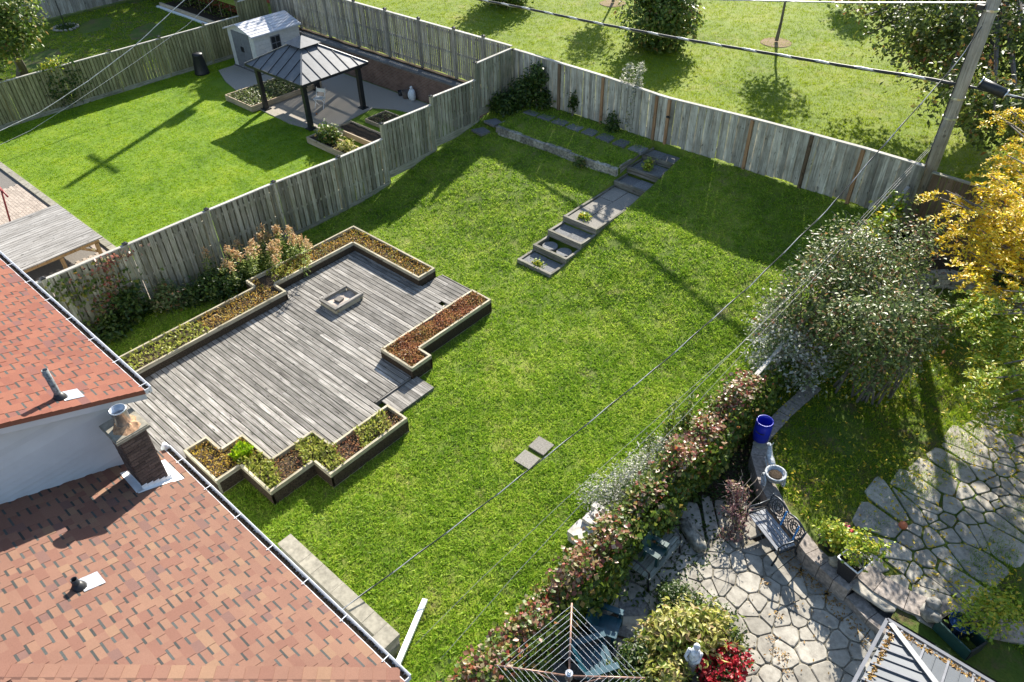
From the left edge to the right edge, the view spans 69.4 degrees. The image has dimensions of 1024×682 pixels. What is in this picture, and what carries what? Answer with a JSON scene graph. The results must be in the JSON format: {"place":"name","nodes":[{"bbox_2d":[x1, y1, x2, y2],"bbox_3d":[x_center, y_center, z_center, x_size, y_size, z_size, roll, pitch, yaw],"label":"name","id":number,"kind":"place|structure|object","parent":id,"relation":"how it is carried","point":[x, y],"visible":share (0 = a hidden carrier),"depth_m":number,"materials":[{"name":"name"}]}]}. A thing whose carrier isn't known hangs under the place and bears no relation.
{"place":"outdoors","nodes":[
{"label":"outdoors","id":0,"kind":"place"},
{"bbox_2d":[0,162,151,302],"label":"patio","id":1,"kind":"structure","parent":0,"point":[25,198],"depth_m":26.16,"materials":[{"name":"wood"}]},
{"bbox_2d":[0,204,102,272],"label":"deck","id":2,"kind":"object","parent":1,"relation":"on","point":[38,239],"visible":0.87,"depth_m":23.25,"materials":[{"name":"grey wood"}]},
{"bbox_2d":[0,0,213,118],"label":"lawn","id":3,"kind":"structure","parent":0,"point":[101,24],"depth_m":41.38,"materials":[{"name":"green plant"}]},
{"bbox_2d":[0,0,52,78],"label":"leaning tree","id":4,"kind":"object","parent":3,"relation":"on","point":[17,29],"visible":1,"depth_m":30.36,"materials":[{"name":"green plant"}]},
{"bbox_2d":[14,0,122,21],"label":"wooden fence","id":5,"kind":"object","parent":3,"relation":"on","point":[80,4],"visible":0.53,"depth_m":43.69,"materials":[{"name":"grey wood"}]},
{"bbox_2d":[0,0,268,129],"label":"wooden fence","id":6,"kind":"object","parent":3,"relation":"on","point":[29,96],"visible":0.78,"depth_m":33.94,"materials":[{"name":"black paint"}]},
{"bbox_2d":[39,55,91,109],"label":"shrub","id":7,"kind":"object","parent":6,"relation":"attached to","point":[63,90],"visible":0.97,"depth_m":32.42,"materials":[{"name":"green plant"}]},
{"bbox_2d":[156,0,239,23],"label":"vegetable bed","id":8,"kind":"object","parent":3,"relation":"on","point":[193,9],"visible":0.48,"depth_m":43.26,"materials":[{"name":"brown wood"}]},
{"bbox_2d":[0,58,463,258],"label":"neighbour lawn","id":9,"kind":"structure","parent":0,"point":[221,83],"depth_m":29.37,"materials":[{"name":"green plant"}]},
{"bbox_2d":[225,78,321,111],"bbox_3d":[-10.853,-11.424,33.792,2.100,0.264,3.750,29,48,31],"label":"raised bed","id":10,"kind":"object","parent":9,"relation":"on","point":[271,101],"visible":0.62,"depth_m":33.13,"materials":[{"name":"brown wood"}]},
{"bbox_2d":[228,78,299,104],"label":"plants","id":11,"kind":"object","parent":10,"relation":"in","point":[271,90],"visible":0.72,"depth_m":33.43,"materials":[{"name":"plant"}]},
{"bbox_2d":[306,132,359,164],"bbox_3d":[-6.547,-7.461,28.938,3.850,0.262,0.750,29,48,31],"label":"raised bed","id":12,"kind":"object","parent":9,"relation":"on","point":[312,140],"visible":0.3,"depth_m":29.18,"materials":[{"name":"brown wood"}]},
{"bbox_2d":[312,118,342,144],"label":"bed plant","id":13,"kind":"object","parent":12,"relation":"in","point":[329,133],"visible":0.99,"depth_m":29.02,"materials":[{"name":"green plant"}]},
{"bbox_2d":[218,65,463,131],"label":"patio","id":14,"kind":"structure","parent":9,"relation":"on","point":[342,102],"depth_m":32.96,"materials":[{"name":"grey concrete"}]},
{"bbox_2d":[222,10,300,74],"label":"garden shed","id":15,"kind":"structure","parent":14,"relation":"on","point":[250,39],"depth_m":35.44,"materials":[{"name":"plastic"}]},
{"bbox_2d":[244,32,368,130],"bbox_3d":[-8.667,-11.447,31.396,4.017,3.280,3.453,29,48,31],"label":"gazebo","id":16,"kind":"object","parent":14,"relation":"on","point":[303,63],"visible":0.98,"depth_m":30.39,"materials":[{"name":"black paint"}]},
{"bbox_2d":[336,121,394,148],"bbox_3d":[-5.658,-8.158,29.767,3.550,0.240,0.850,29,48,31],"label":"raised bed","id":17,"kind":"object","parent":9,"relation":"on","point":[361,134],"visible":0.59,"depth_m":30.06,"materials":[{"name":"brown soil"}]},
{"bbox_2d":[299,30,488,118],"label":"brick wall","id":18,"kind":"structure","parent":9,"relation":"on","point":[392,75],"depth_m":33.34,"materials":[{"name":"brown brick"}]},
{"bbox_2d":[269,0,512,86],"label":"wooden fence","id":19,"kind":"object","parent":18,"relation":"on","point":[330,15],"visible":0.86,"depth_m":32.62,"materials":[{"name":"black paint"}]},
{"bbox_2d":[298,26,487,90],"bbox_3d":[-6.220,-12.719,34.543,16.600,1.460,0.180,29,48,31],"label":"coping","id":20,"kind":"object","parent":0,"point":[386,56],"depth_m":33.75,"materials":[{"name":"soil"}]},
{"bbox_2d":[99,102,885,681],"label":"lawn","id":21,"kind":"structure","parent":0,"point":[605,246],"depth_m":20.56,"materials":[{"name":"green plant"}]},
{"bbox_2d":[83,282,158,345],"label":"bush","id":22,"kind":"object","parent":21,"relation":"on","point":[134,307],"visible":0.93,"depth_m":20.37,"materials":[{"name":"green plant"}]},
{"bbox_2d":[146,277,193,316],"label":"bush","id":23,"kind":"object","parent":21,"relation":"on","point":[166,302],"visible":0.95,"depth_m":21.12,"materials":[{"name":"green plant"}]},
{"bbox_2d":[174,260,249,309],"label":"bush","id":24,"kind":"object","parent":21,"relation":"on","point":[206,286],"visible":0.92,"depth_m":21.53,"materials":[{"name":"green plant"}]},
{"bbox_2d":[201,223,313,289],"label":"goldenrod bush","id":25,"kind":"object","parent":21,"relation":"on","point":[273,252],"visible":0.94,"depth_m":22.11,"materials":[{"name":"beige plant"}]},
{"bbox_2d":[36,48,511,333],"bbox_3d":[-6.743,-4.968,23.824,0.133,3.615,20.366,29,48,31],"label":"wooden fence","id":26,"kind":"object","parent":21,"relation":"on","point":[313,196],"visible":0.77,"depth_m":23.81,"materials":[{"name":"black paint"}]},
{"bbox_2d":[45,260,163,329],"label":"climbing vine","id":27,"kind":"object","parent":26,"relation":"attached to","point":[85,289],"visible":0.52,"depth_m":19.79,"materials":[{"name":"green plant"}]},
{"bbox_2d":[68,243,149,328],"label":"climbing vine","id":28,"kind":"object","parent":26,"relation":"attached to","point":[116,291],"visible":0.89,"depth_m":20.05,"materials":[{"name":"green plant"}]},
{"bbox_2d":[119,225,435,381],"bbox_3d":[-6.970,-0.378,20.327,3.790,0.449,9.870,29,48,31],"label":"planter box","id":29,"kind":"object","parent":21,"relation":"on","point":[158,363],"visible":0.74,"depth_m":21.33,"materials":[{"name":"brown wood"}]},
{"bbox_2d":[121,254,311,369],"bbox_3d":[-8.518,-0.511,20.165,1.158,0.373,7.730,26,47,29],"label":"ground cover","id":30,"kind":"object","parent":29,"relation":"in","point":[180,336],"visible":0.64,"depth_m":19.69,"materials":[{"name":"green plant"}]},
{"bbox_2d":[196,229,431,329],"bbox_3d":[-5.713,-1.463,21.306,3.796,0.281,6.004,29,48,31],"label":"ground cover","id":31,"kind":"object","parent":29,"relation":"in","point":[310,255],"visible":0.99,"depth_m":22.19,"materials":[{"name":"brown plant"}]},
{"bbox_2d":[183,404,408,504],"bbox_3d":[-4.778,2.642,16.657,5.025,0.446,2.048,-9,41,-10],"label":"planter box","id":32,"kind":"object","parent":21,"relation":"on","point":[226,480],"visible":0.81,"depth_m":16.46,"materials":[{"name":"brown wood"}]},
{"bbox_2d":[189,436,260,475],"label":"ground cover","id":33,"kind":"object","parent":32,"relation":"in","point":[214,459],"visible":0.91,"depth_m":16.49,"materials":[{"name":"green plant"}]},
{"bbox_2d":[238,409,391,488],"bbox_3d":[-4.306,2.476,16.494,3.576,0.328,1.356,-17,43,-19],"label":"ground cover","id":34,"kind":"object","parent":32,"relation":"in","point":[318,453],"visible":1,"depth_m":16.47,"materials":[{"name":"green plant"}]},
{"bbox_2d":[273,409,402,479],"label":"ground cover","id":35,"kind":"object","parent":32,"relation":"in","point":[283,459],"visible":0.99,"depth_m":16.56,"materials":[{"name":"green plant"}]},
{"bbox_2d":[125,251,470,486],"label":"deck","id":36,"kind":"structure","parent":21,"relation":"on","point":[308,328],"depth_m":19.12,"materials":[{"name":"grey wood"}]},
{"bbox_2d":[319,284,363,313],"bbox_3d":[-4.883,-1.208,21.230,0.740,0.201,1.010,29,48,31],"label":"fire pit","id":37,"kind":"object","parent":36,"relation":"on","point":[351,295],"visible":1,"depth_m":21.19,"materials":[{"name":"grey concrete"}]},
{"bbox_2d":[278,534,400,657],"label":"block wall","id":38,"kind":"structure","parent":21,"relation":"on","point":[374,625],"depth_m":13.68,"materials":[{"name":"concrete"}]},
{"bbox_2d":[381,377,433,412],"bbox_3d":[-2.593,1.359,18.420,0.640,0.113,1.193,29,48,31],"label":"deck step","id":39,"kind":"object","parent":21,"relation":"on","point":[407,395],"visible":0.94,"depth_m":18.37,"materials":[{"name":"grey wood"}]},
{"bbox_2d":[396,598,427,663],"bbox_3d":[-1.961,5.468,12.987,0.184,0.622,2.439,7,41,10],"label":"downspout","id":40,"kind":"object","parent":21,"relation":"on","point":[410,633],"visible":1,"depth_m":13.48,"materials":[{"name":"white paint"}]},
{"bbox_2d":[381,289,491,378],"bbox_3d":[-1.827,-0.221,20.010,1.200,0.447,3.440,29,48,31],"label":"planter box","id":41,"kind":"object","parent":21,"relation":"on","point":[427,348],"visible":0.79,"depth_m":19.75,"materials":[{"name":"brown wood"}]},
{"bbox_2d":[382,290,486,368],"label":"ground cover","id":42,"kind":"object","parent":41,"relation":"in","point":[458,309],"visible":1,"depth_m":19.80,"materials":[{"name":"brown plant"}]},
{"bbox_2d":[486,59,555,117],"bbox_3d":[0.383,-9.718,28.368,2.821,2.008,1.811,12,42,15],"label":"ivy mound","id":43,"kind":"object","parent":21,"relation":"on","point":[519,96],"visible":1,"depth_m":28.32,"materials":[{"name":"green plant"}]},
{"bbox_2d":[496,122,639,176],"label":"retaining wall","id":44,"kind":"structure","parent":21,"relation":"on","point":[568,154],"depth_m":26.39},
{"bbox_2d":[567,501,608,546],"bbox_3d":[1.629,3.793,15.055,0.587,0.490,0.923,29,48,31],"label":"block pile","id":45,"kind":"object","parent":21,"relation":"on","point":[580,524],"visible":0.41,"depth_m":14.98,"materials":[{"name":"white stone"}]},
{"bbox_2d":[517,147,679,277],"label":"garden steps","id":46,"kind":"structure","parent":21,"relation":"on","point":[604,208],"depth_m":23.80,"materials":[{"name":"concrete"}]},
{"bbox_2d":[569,428,682,514],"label":"aster bush","id":47,"kind":"object","parent":21,"relation":"on","point":[610,489],"visible":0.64,"depth_m":15.66,"materials":[{"name":"white plant"}]},
{"bbox_2d":[641,390,714,458],"bbox_3d":[3.975,1.892,16.460,2.234,1.674,1.020,-28,47,-28],"label":"lawn sapling","id":48,"kind":"object","parent":21,"relation":"on","point":[685,419],"visible":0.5,"depth_m":16.38,"materials":[{"name":"green plant"}]},
{"bbox_2d":[511,48,925,228],"bbox_3d":[5.802,-7.299,25.261,15.405,2.142,0.225,29,48,31],"label":"wooden fence","id":49,"kind":"object","parent":21,"relation":"on","point":[768,148],"visible":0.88,"depth_m":24.09,"materials":[{"name":"grey wood"}]},
{"bbox_2d":[751,224,866,367],"bbox_3d":[7.426,-0.834,18.294,2.430,3.420,3.972,29,48,31],"label":"lilac bush","id":50,"kind":"object","parent":21,"relation":"on","point":[823,281],"visible":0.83,"depth_m":17.78,"materials":[{"name":"green plant"}]},
{"bbox_2d":[21,0,1002,650],"bbox_3d":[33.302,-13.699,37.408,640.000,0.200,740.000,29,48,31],"label":"ground","id":51,"kind":"structure","parent":0,"point":[871,254],"depth_m":25.46,"materials":[{"name":"soil"}]},
{"bbox_2d":[0,251,410,681],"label":"house","id":52,"kind":"structure","parent":51,"relation":"on","point":[129,552],"depth_m":11.43,"materials":[{"name":"red"}]},
{"bbox_2d":[515,578,663,681],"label":"shaded paving","id":53,"kind":"structure","parent":0,"point":[624,631],"depth_m":13.45,"materials":[{"name":"stone"}]},
{"bbox_2d":[494,603,644,681],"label":"rotary clothesline","id":54,"kind":"object","parent":53,"relation":"on","point":[568,675],"visible":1,"depth_m":11.10,"materials":[{"name":"metal"}]},
{"bbox_2d":[567,630,619,680],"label":"garden chair","id":55,"kind":"object","parent":53,"relation":"on","point":[597,670],"visible":0.88,"depth_m":12.86,"materials":[{"name":"teal plastic"}]},
{"bbox_2d":[585,598,624,649],"bbox_3d":[1.668,5.063,13.374,0.592,0.745,0.590,14,42,18],"label":"garden chair","id":56,"kind":"object","parent":53,"relation":"on","point":[609,625],"visible":0.76,"depth_m":13.39,"materials":[{"name":"teal plastic"}]},
{"bbox_2d":[218,0,1023,248],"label":"park lawn","id":57,"kind":"structure","parent":0,"point":[719,68],"depth_m":32.59,"materials":[{"name":"green plant"}]},
{"bbox_2d":[619,60,644,132],"bbox_3d":[4.229,-8.665,26.322,1.018,2.533,0.992,3,40,5],"label":"fence sapling","id":58,"kind":"object","parent":57,"relation":"on","point":[639,77],"visible":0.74,"depth_m":25.79,"materials":[{"name":"green plant"}]},
{"bbox_2d":[607,0,711,53],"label":"park shrub","id":59,"kind":"object","parent":57,"relation":"on","point":[670,17],"visible":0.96,"depth_m":32.79,"materials":[{"name":"green plant"}]},
{"bbox_2d":[819,0,1023,160],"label":"maple tree","id":60,"kind":"object","parent":57,"relation":"on","point":[959,29],"visible":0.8,"depth_m":22.95,"materials":[{"name":"green plant"}]},
{"bbox_2d":[900,0,1001,234],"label":"utility pole","id":61,"kind":"object","parent":57,"relation":"on","point":[989,9],"visible":0.94,"depth_m":19.42,"materials":[{"name":"grey wood"}]},
{"bbox_2d":[342,26,981,608],"bbox_3d":[3.204,-0.847,15.241,21.977,6.734,0.043,-28,47,-28],"label":"overhead wire","id":62,"kind":"object","parent":61,"relation":"attached to","point":[670,356],"visible":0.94,"depth_m":16.47,"materials":[{"name":"black metal"}]},
{"bbox_2d":[440,119,945,659],"bbox_3d":[5.199,-0.400,15.806,0.009,3.331,18.267,32,50,33],"label":"overhead wire","id":63,"kind":"object","parent":61,"relation":"attached to","point":[756,329],"visible":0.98,"depth_m":14.39,"materials":[{"name":"black metal"}]},
{"bbox_2d":[478,0,954,85],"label":"power cable","id":64,"kind":"object","parent":61,"relation":"attached to","point":[768,53],"visible":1,"depth_m":23.34,"materials":[{"name":"black rubber"}]},
{"bbox_2d":[722,0,985,3],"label":"overhead wire","id":65,"kind":"object","parent":61,"relation":"attached to","point":[859,2],"visible":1,"depth_m":20.39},
{"bbox_2d":[905,171,1023,277],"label":"wooden fence","id":66,"kind":"object","parent":57,"relation":"on","point":[950,185],"visible":0.31,"depth_m":20.86,"materials":[{"name":"grey wood"}]},
{"bbox_2d":[536,403,868,681],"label":"garden soil","id":67,"kind":"structure","parent":0,"point":[736,471],"depth_m":16.27,"materials":[{"name":"brown soil"}]},
{"bbox_2d":[436,351,802,681],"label":"creeper hedge","id":68,"kind":"object","parent":67,"relation":"on","point":[598,542],"visible":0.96,"depth_m":13.87,"materials":[{"name":"green plant"}]},
{"bbox_2d":[602,620,698,681],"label":"green bush","id":69,"kind":"object","parent":67,"relation":"on","point":[626,651],"visible":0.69,"depth_m":12.76,"materials":[{"name":"green plant"}]},
{"bbox_2d":[632,645,695,681],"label":"variegated bush","id":70,"kind":"object","parent":67,"relation":"on","point":[673,669],"visible":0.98,"depth_m":12.52,"materials":[{"name":"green plant"}]},
{"bbox_2d":[628,593,745,675],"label":"variegated bush","id":71,"kind":"object","parent":67,"relation":"on","point":[683,629],"visible":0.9,"depth_m":12.94,"materials":[{"name":"yellow plant"}]},
{"bbox_2d":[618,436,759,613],"bbox_3d":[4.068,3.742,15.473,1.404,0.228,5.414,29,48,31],"label":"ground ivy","id":72,"kind":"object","parent":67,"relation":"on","point":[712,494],"visible":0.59,"depth_m":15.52,"materials":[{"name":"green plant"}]},
{"bbox_2d":[679,518,706,552],"bbox_3d":[3.687,3.944,15.124,0.323,0.303,0.928,-14,41,-15],"label":"rock","id":73,"kind":"object","parent":67,"relation":"on","point":[694,536],"visible":0.98,"depth_m":14.98,"materials":[{"name":"grey stone"}]},
{"bbox_2d":[488,186,909,678],"bbox_3d":[5.162,1.172,16.689,0.090,2.644,18.745,29,48,31],"label":"wire fence","id":74,"kind":"object","parent":67,"relation":"on","point":[777,351],"visible":0.13,"depth_m":17.44,"materials":[{"name":"grey metal"}]},
{"bbox_2d":[815,189,917,293],"bbox_3d":[9.595,-2.686,20.150,1.361,1.991,4.426,29,48,31],"label":"creeper hedge","id":75,"kind":"object","parent":74,"relation":"attached to","point":[881,213],"visible":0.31,"depth_m":20.63,"materials":[{"name":"green plant"}]},
{"bbox_2d":[649,571,749,656],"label":"green bush","id":76,"kind":"object","parent":67,"relation":"on","point":[672,593],"visible":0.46,"depth_m":13.64,"materials":[{"name":"green plant"}]},
{"bbox_2d":[691,636,759,681],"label":"flower bush","id":77,"kind":"object","parent":67,"relation":"on","point":[733,667],"visible":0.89,"depth_m":12.67,"materials":[{"name":"red plant"}]},
{"bbox_2d":[706,470,773,546],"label":"pink bush","id":78,"kind":"object","parent":67,"relation":"on","point":[736,501],"visible":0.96,"depth_m":15.13,"materials":[{"name":"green plant"}]},
{"bbox_2d":[748,382,856,600],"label":"kerb wall","id":79,"kind":"structure","parent":67,"relation":"on","point":[812,557],"depth_m":15.15,"materials":[{"name":"stone"}]},
{"bbox_2d":[752,415,773,443],"bbox_3d":[5.585,1.985,16.503,0.380,0.580,0.400,29,48,31],"label":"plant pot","id":80,"kind":"object","parent":79,"relation":"on","point":[762,429],"visible":1,"depth_m":16.43,"materials":[{"name":"blue plastic"}]},
{"bbox_2d":[761,442,786,486],"bbox_3d":[5.541,2.618,15.745,0.466,0.620,0.987,1,40,3],"label":"cart ornament","id":81,"kind":"object","parent":79,"relation":"on","point":[774,473],"visible":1,"depth_m":15.61,"materials":[{"name":"stone"}]},
{"bbox_2d":[837,522,895,582],"bbox_3d":[6.445,3.978,13.695,0.936,1.090,0.773,21,45,24],"label":"square planter","id":82,"kind":"object","parent":79,"relation":"on","point":[854,562],"visible":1,"depth_m":13.57,"materials":[{"name":"black paint"}]},
{"bbox_2d":[812,515,860,556],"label":"potted plant","id":83,"kind":"object","parent":82,"relation":"in","point":[832,543],"visible":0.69,"depth_m":14.14,"materials":[{"name":"green plant"}]},
{"bbox_2d":[844,592,888,638],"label":"kerb wall","id":84,"kind":"structure","parent":67,"relation":"on","point":[864,611],"depth_m":13.64,"materials":[{"name":"stone"}]},
{"bbox_2d":[856,564,1023,645],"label":"kerb wall","id":85,"kind":"structure","parent":67,"relation":"on","point":[892,591],"depth_m":13.60,"materials":[{"name":"stone"}]},
{"bbox_2d":[920,597,942,622],"bbox_3d":[7.499,4.822,13.188,0.385,0.438,0.415,29,48,31],"label":"stone ornament","id":86,"kind":"object","parent":85,"relation":"on","point":[931,611],"visible":0.98,"depth_m":13.12,"materials":[{"name":"white stone"}]},
{"bbox_2d":[599,494,881,681],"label":"garden patio","id":87,"kind":"structure","parent":0,"point":[735,572],"depth_m":13.97,"materials":[{"name":"stone"}]},
{"bbox_2d":[627,519,682,591],"bbox_3d":[2.752,4.086,14.441,0.658,0.834,1.172,29,48,31],"label":"wooden bench","id":88,"kind":"object","parent":87,"relation":"on","point":[648,571],"visible":0.5,"depth_m":14.27,"materials":[{"name":"black paint"}]},
{"bbox_2d":[641,529,669,567],"bbox_3d":[2.734,3.965,14.207,0.424,0.514,0.449,29,48,31],"label":"chair","id":89,"kind":"object","parent":88,"relation":"on","point":[656,552],"visible":1,"depth_m":14.19,"materials":[{"name":"green plastic"}]},
{"bbox_2d":[742,493,806,565],"bbox_3d":[5.212,3.739,14.771,0.643,0.859,1.044,-15,42,-16],"label":"garden bench","id":90,"kind":"object","parent":87,"relation":"on","point":[779,541],"visible":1,"depth_m":14.71,"materials":[{"name":"metal"}]},
{"bbox_2d":[758,522,871,644],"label":"fallen leaves","id":91,"kind":"object","parent":87,"relation":"on","point":[809,575],"visible":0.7,"depth_m":14.14,"materials":[{"name":"brown plant"}]},
{"bbox_2d":[852,618,993,681],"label":"metal gazebo","id":92,"kind":"object","parent":87,"relation":"on","point":[905,660],"visible":1,"depth_m":10.46,"materials":[{"name":"grey metal"}]},
{"bbox_2d":[864,626,984,681],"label":"roof leaves","id":93,"kind":"object","parent":92,"relation":"on","point":[875,667],"visible":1,"depth_m":10.58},
{"bbox_2d":[765,251,1023,681],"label":"garden lawn","id":94,"kind":"structure","parent":0,"point":[998,660],"depth_m":16.41,"materials":[{"name":"green plant"}]},
{"bbox_2d":[736,286,839,399],"bbox_3d":[6.647,0.081,18.167,2.401,2.221,3.362,-8,40,-8],"label":"dry bush","id":95,"kind":"object","parent":94,"relation":"on","point":[796,353],"visible":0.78,"depth_m":17.63,"materials":[{"name":"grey plant"}]},
{"bbox_2d":[795,199,949,345],"bbox_3d":[8.891,-1.731,18.665,3.691,3.884,4.103,29,48,31],"label":"lilac bush","id":96,"kind":"object","parent":94,"relation":"on","point":[888,261],"visible":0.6,"depth_m":17.87,"materials":[{"name":"green plant"}]},
{"bbox_2d":[803,267,972,406],"bbox_3d":[8.315,0.017,16.673,3.305,3.664,2.975,29,48,31],"label":"lilac bush","id":97,"kind":"object","parent":94,"relation":"on","point":[885,334],"visible":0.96,"depth_m":16.20,"materials":[{"name":"green plant"}]},
{"bbox_2d":[774,313,1023,624],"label":"fallen leaves","id":98,"kind":"object","parent":94,"relation":"on","point":[932,546],"visible":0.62,"depth_m":15.85,"materials":[{"name":"plant"}]},
{"bbox_2d":[909,269,1023,311],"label":"stone wall","id":99,"kind":"structure","parent":94,"relation":"on","point":[946,281],"depth_m":20.80,"materials":[{"name":"grey stone"}]},
{"bbox_2d":[913,107,1023,451],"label":"honey locust tree","id":100,"kind":"object","parent":94,"relation":"on","point":[1002,222],"visible":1,"depth_m":15.37,"materials":[{"name":"yellow plant"}]},
{"bbox_2d":[851,399,1023,627],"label":"garden path","id":101,"kind":"structure","parent":0,"point":[923,557],"depth_m":15.01,"materials":[{"name":"stone"}]},
{"bbox_2d":[932,610,987,660],"bbox_3d":[7.820,5.136,12.938,0.430,0.280,0.691,-19,43,-20],"label":"trough planter","id":102,"kind":"object","parent":101,"relation":"on","point":[954,642],"visible":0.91,"depth_m":12.84,"materials":[{"name":"green plastic"}]},
{"bbox_2d":[948,611,974,637],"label":"flowers","id":103,"kind":"object","parent":102,"relation":"in","point":[956,631],"visible":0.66,"depth_m":12.97,"materials":[{"name":"plant"}]},
{"bbox_2d":[943,565,1023,649],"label":"potted shrub","id":104,"kind":"object","parent":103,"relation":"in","point":[984,598],"visible":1,"depth_m":12.76,"materials":[{"name":"green plant"}]},
{"bbox_2d":[890,247,1019,290],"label":"garden bank","id":105,"kind":"structure","parent":0,"point":[939,264],"depth_m":21.25,"materials":[{"name":"soil"}]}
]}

